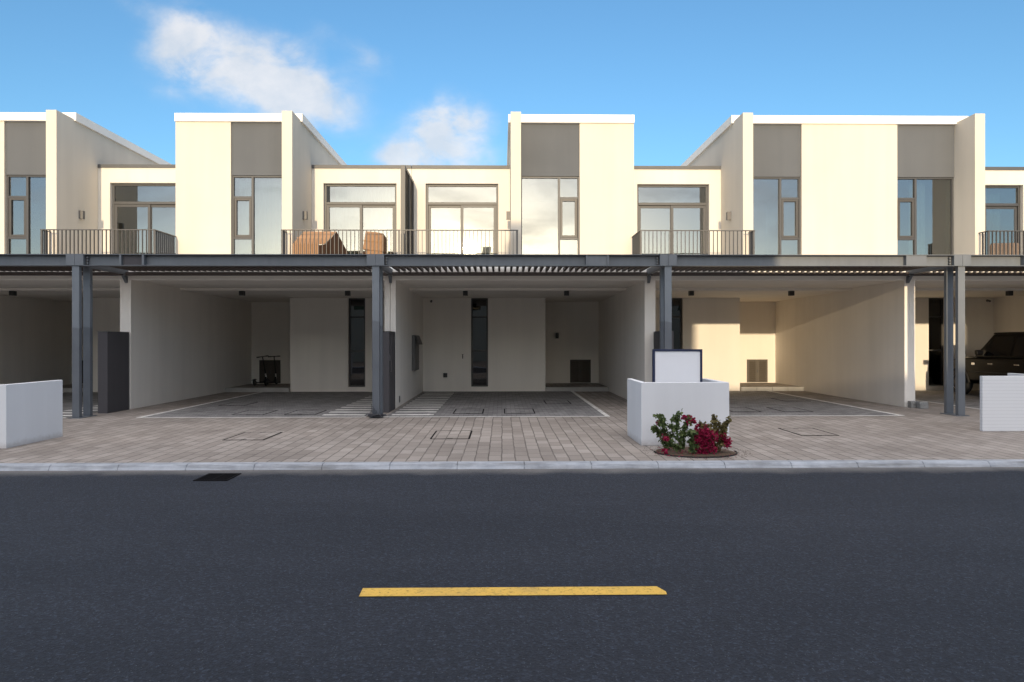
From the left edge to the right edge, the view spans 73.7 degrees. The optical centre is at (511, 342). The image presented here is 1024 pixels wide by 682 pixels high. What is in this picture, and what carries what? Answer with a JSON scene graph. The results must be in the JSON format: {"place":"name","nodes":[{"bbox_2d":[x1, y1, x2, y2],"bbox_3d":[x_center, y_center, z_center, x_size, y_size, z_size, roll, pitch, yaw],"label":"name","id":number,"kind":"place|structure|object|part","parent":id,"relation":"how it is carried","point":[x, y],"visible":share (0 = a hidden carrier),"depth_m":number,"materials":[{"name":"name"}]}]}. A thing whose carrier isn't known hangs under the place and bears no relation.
{"place":"outdoors","nodes":[
{"label":"outdoors","id":0,"kind":"place"},
{"bbox_2d":[0,380,62,448],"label":"wall","id":1,"kind":"structure","parent":0,"point":[31,412],"depth_m":10.84,"materials":[{"name":"white paint"}]},
{"bbox_2d":[365,404,386,417],"bbox_3d":[-2.863,1.450,14.395,0.454,0.295,0.200,0,0,-1],"label":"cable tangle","id":2,"kind":"object","parent":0,"point":[375,415],"visible":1,"depth_m":14.38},
{"bbox_2d":[0,467,1023,681],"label":"road","id":3,"kind":"structure","parent":0,"point":[901,574],"depth_m":4.89,"materials":[{"name":"grey asphalt"}]},
{"bbox_2d":[193,473,240,480],"bbox_3d":[-3.629,1.664,8.422,0.410,0.009,0.450,0,0,-1],"label":"drain grate","id":4,"kind":"object","parent":3,"relation":"on","point":[217,476],"visible":1,"depth_m":8.38,"materials":[{"name":"metal"}]},
{"bbox_2d":[359,586,666,595],"bbox_3d":[0.009,1.660,4.551,2.030,0.001,0.150,0,0,-1],"label":"road marking","id":5,"kind":"object","parent":3,"relation":"on","point":[486,591],"visible":1,"depth_m":4.55,"materials":[{"name":"yellow paint"}]},
{"bbox_2d":[0,391,1023,462],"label":"pavement","id":6,"kind":"structure","parent":0,"point":[931,432],"depth_m":11.26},
{"bbox_2d":[63,392,97,417],"bbox_3d":[-11.916,1.609,18.204,4.770,0.001,7.540,0,0,-1],"label":"parking bay","id":7,"kind":"object","parent":6,"relation":"on","point":[67,400],"visible":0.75,"depth_m":18.19,"materials":[{"name":"grey concrete"}]},
{"bbox_2d":[63,392,97,417],"bbox_3d":[-11.925,1.605,18.149,4.850,0.001,7.550,0,0,-1],"label":"bay marking","id":8,"kind":"object","parent":7,"relation":"on","point":[71,412],"visible":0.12,"depth_m":15.55,"materials":[{"name":"white paint"}]},
{"bbox_2d":[0,110,175,391],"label":"townhouse","id":9,"kind":"structure","parent":6,"relation":"on","point":[59,170],"depth_m":20.04,"materials":[{"name":"paint"}]},
{"bbox_2d":[9,291,16,295],"bbox_3d":[-13.866,-1.354,18.966,0.130,0.138,0.130,0,0,-1],"label":"ceiling light","id":10,"kind":"object","parent":9,"relation":"attached to","point":[12,293],"visible":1,"depth_m":18.90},
{"bbox_2d":[7,175,45,253],"bbox_3d":[-13.428,-3.278,19.322,1.680,2.875,0.080,0,0,-1],"label":"window","id":11,"kind":"structure","parent":9,"relation":"in","point":[26,194],"depth_m":19.32,"materials":[{"name":"clear glass"}]},
{"bbox_2d":[79,211,84,218],"bbox_3d":[-12.247,-3.620,19.440,0.114,0.235,0.110,0,0,-1],"label":"wall lamp","id":12,"kind":"object","parent":9,"relation":"attached to","point":[81,214],"visible":1,"depth_m":19.39,"materials":[{"name":"grey metal"}]},
{"bbox_2d":[112,184,175,253],"bbox_3d":[-10.880,-3.299,20.490,2.170,2.890,0.100,0,0,-1],"label":"sliding door","id":13,"kind":"structure","parent":9,"relation":"in","point":[135,206],"depth_m":20.48,"materials":[{"name":"clear glass"}]},
{"bbox_2d":[97,331,128,412],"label":"meter pillar","id":14,"kind":"structure","parent":6,"relation":"on","point":[113,371],"depth_m":15.66,"materials":[{"name":"grey metal"}]},
{"bbox_2d":[224,432,281,439],"bbox_3d":[-4.407,1.602,11.646,0.670,0.008,0.980,0,0,-1],"label":"inspection cover","id":15,"kind":"object","parent":6,"relation":"on","point":[254,436],"visible":1,"depth_m":11.57,"materials":[{"name":"metal"}]},
{"bbox_2d":[146,392,371,416],"bbox_3d":[-5.587,1.602,18.299,4.770,0.001,7.540,0,0,-1],"label":"parking bay","id":16,"kind":"object","parent":6,"relation":"on","point":[282,403],"visible":0.8,"depth_m":17.25,"materials":[{"name":"grey concrete"}]},
{"bbox_2d":[137,392,371,417],"bbox_3d":[-5.596,1.598,18.244,4.850,0.001,7.550,0,0,-1],"label":"bay marking","id":17,"kind":"object","parent":16,"relation":"on","point":[255,417],"visible":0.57,"depth_m":15.48,"materials":[{"name":"white paint"}]},
{"bbox_2d":[232,410,277,414],"bbox_3d":[-5.830,1.599,15.515,0.700,0.008,1.000,0,0,-1],"label":"inspection cover","id":18,"kind":"object","parent":16,"relation":"on","point":[255,412],"visible":1,"depth_m":15.49,"materials":[{"name":"brick"}]},
{"bbox_2d":[284,410,325,414],"bbox_3d":[-4.685,1.598,15.532,0.690,0.008,1.000,0,0,-1],"label":"inspection cover","id":19,"kind":"object","parent":16,"relation":"on","point":[305,412],"visible":1,"depth_m":15.48,"materials":[{"name":"brick"}]},
{"bbox_2d":[125,111,411,408],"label":"townhouse","id":20,"kind":"structure","parent":6,"relation":"on","point":[253,183],"depth_m":19.43,"materials":[{"name":"paint"}]},
{"bbox_2d":[239,291,244,295],"bbox_3d":[-7.536,-1.361,19.060,0.130,0.138,0.130,0,0,-1],"label":"ceiling light","id":21,"kind":"object","parent":20,"relation":"attached to","point":[241,293],"visible":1,"depth_m":19.00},
{"bbox_2d":[232,176,281,253],"bbox_3d":[-7.099,-3.285,19.416,1.680,2.875,0.080,0,0,-1],"label":"window","id":22,"kind":"structure","parent":20,"relation":"in","point":[256,200],"depth_m":19.42,"materials":[{"name":"clear glass"}]},
{"bbox_2d":[253,355,268,385],"bbox_3d":[-8.687,0.981,23.488,0.430,0.999,1.047,-8,-1,9],"label":"kick scooter","id":23,"kind":"object","parent":20,"relation":"on","point":[254,382],"visible":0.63,"depth_m":23.79,"materials":[{"name":"metal"}]},
{"bbox_2d":[259,360,280,382],"bbox_3d":[-8.601,1.049,24.246,0.740,0.820,0.053,0,0,-1],"label":"louvre door","id":24,"kind":"structure","parent":20,"relation":"in","point":[269,364],"depth_m":24.24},
{"bbox_2d":[264,356,279,385],"bbox_3d":[-8.296,0.977,23.465,0.430,0.999,1.047,-3,0,5],"label":"kick scooter","id":25,"kind":"object","parent":20,"relation":"on","point":[266,382],"visible":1,"depth_m":23.78,"materials":[{"name":"metal"}]},
{"bbox_2d":[303,211,307,219],"bbox_3d":[-5.918,-3.626,19.534,0.114,0.235,0.110,0,0,-1],"label":"wall lamp","id":26,"kind":"object","parent":20,"relation":"attached to","point":[305,215],"visible":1,"depth_m":19.48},
{"bbox_2d":[292,231,347,253],"bbox_3d":[-5.201,-2.416,18.635,1.400,1.197,0.580,0,0,-1],"label":"wicker sofa","id":27,"kind":"object","parent":20,"relation":"on","point":[320,242],"visible":0.29,"depth_m":18.44,"materials":[{"name":"brown wicker"}]},
{"bbox_2d":[345,291,350,295],"bbox_3d":[-4.596,-1.364,19.104,0.130,0.138,0.130,0,0,-1],"label":"ceiling light","id":28,"kind":"object","parent":20,"relation":"attached to","point":[347,293],"visible":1,"depth_m":19.04,"materials":[{"name":"black metal"}]},
{"bbox_2d":[349,298,364,386],"bbox_3d":[-5.037,0.012,22.262,0.544,2.880,0.070,0,0,-1],"label":"window","id":29,"kind":"structure","parent":20,"relation":"in","point":[356,305],"depth_m":22.26,"materials":[{"name":"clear glass"}]},
{"bbox_2d":[325,184,396,253],"bbox_3d":[-4.551,-3.305,20.585,2.170,2.890,0.100,0,0,-1],"label":"sliding door","id":30,"kind":"structure","parent":20,"relation":"in","point":[347,206],"depth_m":20.58,"materials":[{"name":"clear glass"}]},
{"bbox_2d":[363,231,386,253],"bbox_3d":[-3.798,-2.417,18.788,0.610,1.197,0.514,0,0,-1],"label":"wicker chair","id":31,"kind":"object","parent":20,"relation":"on","point":[382,244],"visible":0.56,"depth_m":18.55,"materials":[{"name":"brown wicker"}]},
{"bbox_2d":[383,331,394,412],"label":"meter pillar","id":32,"kind":"structure","parent":6,"relation":"on","point":[388,371],"depth_m":15.52,"materials":[{"name":"grey metal"}]},
{"bbox_2d":[430,431,471,438],"bbox_3d":[-1.034,1.598,11.786,0.660,0.008,1.040,0,0,-1],"label":"inspection cover","id":33,"kind":"object","parent":6,"relation":"on","point":[451,435],"visible":1,"depth_m":11.67,"materials":[{"name":"brick"}]},
{"bbox_2d":[386,391,603,416],"bbox_3d":[-0.387,1.596,18.376,4.770,0.001,7.540,0,0,-1],"label":"parking bay","id":34,"kind":"object","parent":6,"relation":"on","point":[493,403],"visible":0.8,"depth_m":17.49,"materials":[{"name":"grey concrete"}]},
{"bbox_2d":[453,409,483,413],"bbox_3d":[-0.993,1.594,15.762,0.680,0.008,1.050,0,0,-1],"label":"inspection cover","id":35,"kind":"object","parent":34,"relation":"on","point":[468,411],"visible":1,"depth_m":15.67,"materials":[{"name":"brick"}]},
{"bbox_2d":[392,391,609,416],"bbox_3d":[-0.376,1.592,18.321,4.850,0.001,7.550,0,0,-1],"label":"bay marking","id":36,"kind":"object","parent":34,"relation":"on","point":[595,407],"visible":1,"depth_m":15.69,"materials":[{"name":"white paint"}]},
{"bbox_2d":[504,409,534,413],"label":"inspection cover","id":37,"kind":"object","parent":34,"relation":"on","point":[512,411],"visible":1,"depth_m":15.66,"materials":[{"name":"metal"}]},
{"bbox_2d":[543,400,570,403],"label":"inspection cover","id":38,"kind":"object","parent":34,"relation":"on","point":[556,401],"visible":1,"depth_m":17.98,"materials":[{"name":"metal"}]},
{"bbox_2d":[0,254,1023,418],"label":"pergola","id":39,"kind":"object","parent":6,"relation":"on","point":[380,265],"visible":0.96,"depth_m":14.71,"materials":[{"name":"metal"}]},
{"bbox_2d":[390,112,649,408],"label":"townhouse","id":40,"kind":"structure","parent":6,"relation":"on","point":[560,184],"depth_m":20.21,"materials":[{"name":"paint"}]},
{"bbox_2d":[401,165,413,253],"bbox_3d":[-2.979,-3.319,19.498,0.120,2.996,1.880,0,0,-1],"label":"privacy screen","id":41,"kind":"object","parent":40,"relation":"on","point":[407,202],"visible":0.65,"depth_m":19.28,"materials":[{"name":"paint"}]},
{"bbox_2d":[412,335,421,370],"bbox_3d":[-2.751,0.308,19.861,0.209,1.010,0.900,0,0,-1],"label":"wall cabinet","id":42,"kind":"object","parent":40,"relation":"attached to","point":[416,341],"depth_m":19.45,"materials":[{"name":"grey plastic"}]},
{"bbox_2d":[426,185,497,253],"bbox_3d":[-1.501,-3.308,20.630,2.170,2.890,0.100,0,0,-1],"label":"sliding door","id":43,"kind":"structure","parent":40,"relation":"in","point":[448,207],"depth_m":20.63,"materials":[{"name":"clear glass"}]},
{"bbox_2d":[471,298,487,385],"bbox_3d":[-1.058,0.008,22.322,0.544,2.880,0.070,0,0,-1],"label":"window","id":44,"kind":"structure","parent":40,"relation":"in","point":[479,306],"depth_m":22.32,"materials":[{"name":"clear glass"}]},
{"bbox_2d":[506,211,509,219],"bbox_3d":[-0.104,-3.632,19.621,0.114,0.235,0.110,0,0,-1],"label":"wall lamp","id":45,"kind":"object","parent":40,"relation":"attached to","point":[507,215],"visible":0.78,"depth_m":19.57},
{"bbox_2d":[521,177,578,253],"bbox_3d":[1.081,-3.294,19.538,1.680,2.875,0.080,0,0,-1],"label":"window","id":46,"kind":"structure","parent":40,"relation":"in","point":[549,205],"depth_m":19.54,"materials":[{"name":"clear glass"}]},
{"bbox_2d":[570,360,590,382],"bbox_3d":[2.448,1.037,24.411,0.740,0.820,0.053,0,0,-1],"label":"louvre door","id":47,"kind":"structure","parent":40,"relation":"in","point":[580,370],"depth_m":24.42,"materials":[{"name":"black metal"}]},
{"bbox_2d":[654,331,673,348],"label":"meter pillar","id":48,"kind":"structure","parent":6,"relation":"on","point":[656,339],"depth_m":16.08,"materials":[{"name":"grey metal"}]},
{"bbox_2d":[652,349,701,381],"bbox_3d":[2.743,0.857,11.327,0.840,1.480,0.060,0,0,-1],"label":"sign board","id":49,"kind":"object","parent":6,"relation":"on","point":[676,365],"visible":0.56,"depth_m":11.31,"materials":[{"name":"white paint"}]},
{"bbox_2d":[627,378,728,445],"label":"wall","id":50,"kind":"structure","parent":6,"relation":"on","point":[704,400],"depth_m":10.54,"materials":[{"name":"white paint"}]},
{"bbox_2d":[640,446,750,458],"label":"fallen petals","id":51,"kind":"object","parent":6,"relation":"on","point":[703,456],"visible":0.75,"depth_m":9.58,"materials":[{"name":"plant"}]},
{"bbox_2d":[656,447,735,456],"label":"soil","id":52,"kind":"structure","parent":6,"relation":"on","point":[723,452],"depth_m":9.71,"materials":[{"name":"brown soil"}]},
{"bbox_2d":[650,414,675,449],"bbox_3d":[2.239,1.311,10.015,0.432,0.548,0.220,0,0,-1],"label":"bougainvillea","id":53,"kind":"object","parent":52,"relation":"on","point":[663,431],"visible":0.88,"depth_m":9.98,"materials":[{"name":"green plant"}]},
{"bbox_2d":[661,408,696,453],"bbox_3d":[2.368,1.263,9.702,0.518,0.662,0.211,0,0,-1],"label":"bougainvillea","id":54,"kind":"object","parent":52,"relation":"on","point":[680,444],"visible":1,"depth_m":9.69,"materials":[{"name":"green plant"}]},
{"bbox_2d":[684,429,699,453],"bbox_3d":[2.558,1.402,9.627,0.247,0.370,0.184,0,0,-1],"label":"bougainvillea","id":55,"kind":"object","parent":52,"relation":"on","point":[693,446],"visible":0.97,"depth_m":9.60,"materials":[{"name":"green plant"}]},
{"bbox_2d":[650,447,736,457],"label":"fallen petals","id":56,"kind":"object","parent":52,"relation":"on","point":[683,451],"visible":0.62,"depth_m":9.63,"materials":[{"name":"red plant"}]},
{"bbox_2d":[687,420,718,453],"bbox_3d":[2.710,1.348,9.683,0.440,0.498,0.323,0,0,-1],"label":"bougainvillea","id":57,"kind":"object","parent":52,"relation":"on","point":[706,438],"visible":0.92,"depth_m":9.62,"materials":[{"name":"red plant"}]},
{"bbox_2d":[710,414,731,451],"bbox_3d":[2.980,1.305,9.807,0.379,0.548,0.275,0,0,-1],"label":"bougainvillea","id":58,"kind":"object","parent":52,"relation":"on","point":[724,441],"visible":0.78,"depth_m":9.78,"materials":[{"name":"green plant"}]},
{"bbox_2d":[654,450,737,457],"bbox_3d":[2.658,1.589,9.665,1.188,0.030,0.536,0,0,-1],"label":"bed edging","id":59,"kind":"object","parent":6,"relation":"on","point":[699,456],"visible":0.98,"depth_m":9.45,"materials":[{"name":"brick"}]},
{"bbox_2d":[632,113,909,406],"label":"townhouse","id":60,"kind":"structure","parent":6,"relation":"on","point":[776,184],"depth_m":19.64,"materials":[{"name":"paint"}]},
{"bbox_2d":[637,185,707,253],"bbox_3d":[4.858,-3.315,20.725,2.170,2.890,0.100,0,0,-1],"label":"sliding door","id":61,"kind":"structure","parent":60,"relation":"in","point":[659,207],"depth_m":20.72,"materials":[{"name":"clear glass"}]},
{"bbox_2d":[672,298,681,348],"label":"window","id":62,"kind":"structure","parent":60,"relation":"in","point":[676,302],"depth_m":22.42,"materials":[{"name":"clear glass"}]},
{"bbox_2d":[688,291,693,295],"bbox_3d":[5.052,-1.374,19.247,0.130,0.138,0.130,0,0,-1],"label":"ceiling light","id":63,"kind":"object","parent":60,"relation":"attached to","point":[690,293],"visible":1,"depth_m":19.18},
{"bbox_2d":[726,212,730,219],"bbox_3d":[6.255,-3.639,19.715,0.114,0.235,0.110,0,0,-1],"label":"wall lamp","id":64,"kind":"object","parent":60,"relation":"attached to","point":[728,215],"visible":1,"depth_m":19.66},
{"bbox_2d":[747,359,767,381],"bbox_3d":[8.807,1.031,24.505,0.740,0.820,0.053,0,0,-1],"label":"louvre door","id":65,"kind":"structure","parent":60,"relation":"in","point":[757,369],"depth_m":24.51,"materials":[{"name":"brown wood"}]},
{"bbox_2d":[753,177,799,254],"bbox_3d":[7.440,-3.300,19.633,1.680,2.875,0.080,0,0,-1],"label":"window","id":66,"kind":"structure","parent":60,"relation":"in","point":[776,200],"depth_m":19.64,"materials":[{"name":"clear glass"}]},
{"bbox_2d":[788,291,794,295],"bbox_3d":[7.892,-1.377,19.290,0.130,0.138,0.130,0,0,-1],"label":"ceiling light","id":67,"kind":"object","parent":60,"relation":"attached to","point":[791,293],"visible":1,"depth_m":19.23,"materials":[{"name":"black metal"}]},
{"bbox_2d":[778,428,838,435],"bbox_3d":[5.247,1.591,12.130,0.650,0.008,1.000,0,0,-1],"label":"inspection cover","id":68,"kind":"object","parent":6,"relation":"on","point":[807,431],"visible":1,"depth_m":12.01,"materials":[{"name":"metal"}]},
{"bbox_2d":[729,391,893,415],"bbox_3d":[5.972,1.590,18.471,4.770,0.001,7.540,0,0,-1],"label":"parking bay","id":69,"kind":"object","parent":6,"relation":"on","point":[761,401],"visible":0.6,"depth_m":16.86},
{"bbox_2d":[729,407,760,411],"bbox_3d":[5.348,1.587,16.056,0.670,0.008,1.050,0,0,-1],"label":"inspection cover","id":70,"kind":"object","parent":69,"relation":"on","point":[738,409],"visible":0.82,"depth_m":16.06,"materials":[{"name":"metal"}]},
{"bbox_2d":[767,407,812,411],"bbox_3d":[6.528,1.586,16.074,0.670,0.008,1.050,0,0,-1],"label":"inspection cover","id":71,"kind":"object","parent":69,"relation":"on","point":[788,409],"visible":1,"depth_m":16.05,"materials":[{"name":"metal"}]},
{"bbox_2d":[772,398,807,400],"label":"inspection cover","id":72,"kind":"object","parent":69,"relation":"on","point":[789,399],"visible":1,"depth_m":18.84,"materials":[{"name":"metal"}]},
{"bbox_2d":[769,391,903,415],"bbox_3d":[5.983,1.586,18.416,4.850,0.001,7.550,0,0,-1],"label":"bay marking","id":73,"kind":"object","parent":69,"relation":"on","point":[847,405],"visible":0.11,"depth_m":14.93,"materials":[{"name":"white paint"}]},
{"bbox_2d":[908,404,916,407],"bbox_3d":[9.736,1.549,16.547,0.210,0.080,0.140,0,0,-4],"label":"paving block","id":74,"kind":"object","parent":6,"relation":"on","point":[911,406],"depth_m":16.48,"materials":[{"name":"grey concrete"}]},
{"bbox_2d":[916,401,927,404],"bbox_3d":[9.844,1.466,16.383,0.210,0.080,0.140,0,0,-3],"label":"paving block","id":75,"kind":"object","parent":6,"relation":"on","point":[921,403],"depth_m":16.32,"materials":[{"name":"grey concrete"}]},
{"bbox_2d":[917,405,927,408],"bbox_3d":[9.849,1.549,16.378,0.210,0.080,0.140,0,0,-7],"label":"paving block","id":76,"kind":"object","parent":6,"relation":"on","point":[922,406],"depth_m":16.31,"materials":[{"name":"grey concrete"}]},
{"bbox_2d":[849,114,1023,400],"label":"townhouse","id":77,"kind":"structure","parent":6,"relation":"on","point":[926,185],"depth_m":19.64,"materials":[{"name":"paint"}]},
{"bbox_2d":[897,177,952,254],"bbox_3d":[11.889,-3.305,19.699,1.680,2.875,0.080,0,0,-1],"label":"window","id":78,"kind":"structure","parent":77,"relation":"in","point":[924,205],"depth_m":19.71,"materials":[{"name":"clear glass"}]},
{"bbox_2d":[929,298,942,385],"bbox_3d":[13.951,-0.008,22.545,0.544,2.880,0.070,0,0,-1],"label":"window","id":79,"kind":"structure","parent":77,"relation":"in","point":[935,304],"depth_m":22.55,"materials":[{"name":"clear glass"}]},
{"bbox_2d":[985,186,1019,254],"bbox_3d":[14.437,-3.325,20.867,2.170,2.890,0.100,0,0,-1],"label":"sliding door","id":80,"kind":"structure","parent":77,"relation":"in","point":[1002,203],"depth_m":20.88,"materials":[{"name":"clear glass"}]},
{"bbox_2d":[1005,291,1012,295],"bbox_3d":[14.121,-1.384,19.383,0.130,0.138,0.130,0,0,-1],"label":"ceiling light","id":81,"kind":"object","parent":77,"relation":"attached to","point":[1008,293],"visible":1,"depth_m":19.33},
{"bbox_2d":[915,390,979,408],"bbox_3d":[13.401,1.582,18.582,4.770,0.001,7.540,0,0,-1],"label":"parking bay","id":82,"kind":"object","parent":6,"relation":"on","point":[972,398],"depth_m":19.52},
{"bbox_2d":[953,332,1023,393],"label":"parked car","id":83,"kind":"object","parent":82,"relation":"on","point":[1000,354],"visible":0.39,"depth_m":19.25,"materials":[{"name":"black paint"}]},
{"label":"side window","id":84,"kind":"part","parent":83,"relation":"part of","materials":[{"name":"black glass"}]},
{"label":"side window","id":85,"kind":"part","parent":83,"relation":"part of","materials":[{"name":"black glass"}]},
{"bbox_2d":[0,0,1023,166],"label":"sky","id":86,"kind":"structure","parent":0,"point":[383,82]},
{"bbox_2d":[980,373,1023,430],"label":"wall","id":87,"kind":"structure","parent":0,"point":[1001,403],"depth_m":12.18,"materials":[{"name":"white paint"}]},
{"bbox_2d":[990,243,1018,254],"bbox_3d":[14.079,-2.338,19.812,0.850,1.000,0.700,0,0,-1],"label":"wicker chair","id":88,"kind":"object","parent":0,"point":[1005,249],"visible":0.12,"depth_m":19.46,"materials":[{"name":"brown wicker"}]},
{"label":"ground","id":89,"kind":"structure","parent":0,"visible":0},
{"bbox_2d":[0,459,1023,470],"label":"kerb","id":90,"kind":"structure","parent":89,"relation":"on","point":[497,465],"depth_m":9.01,"materials":[{"name":"concrete"}]}
]}

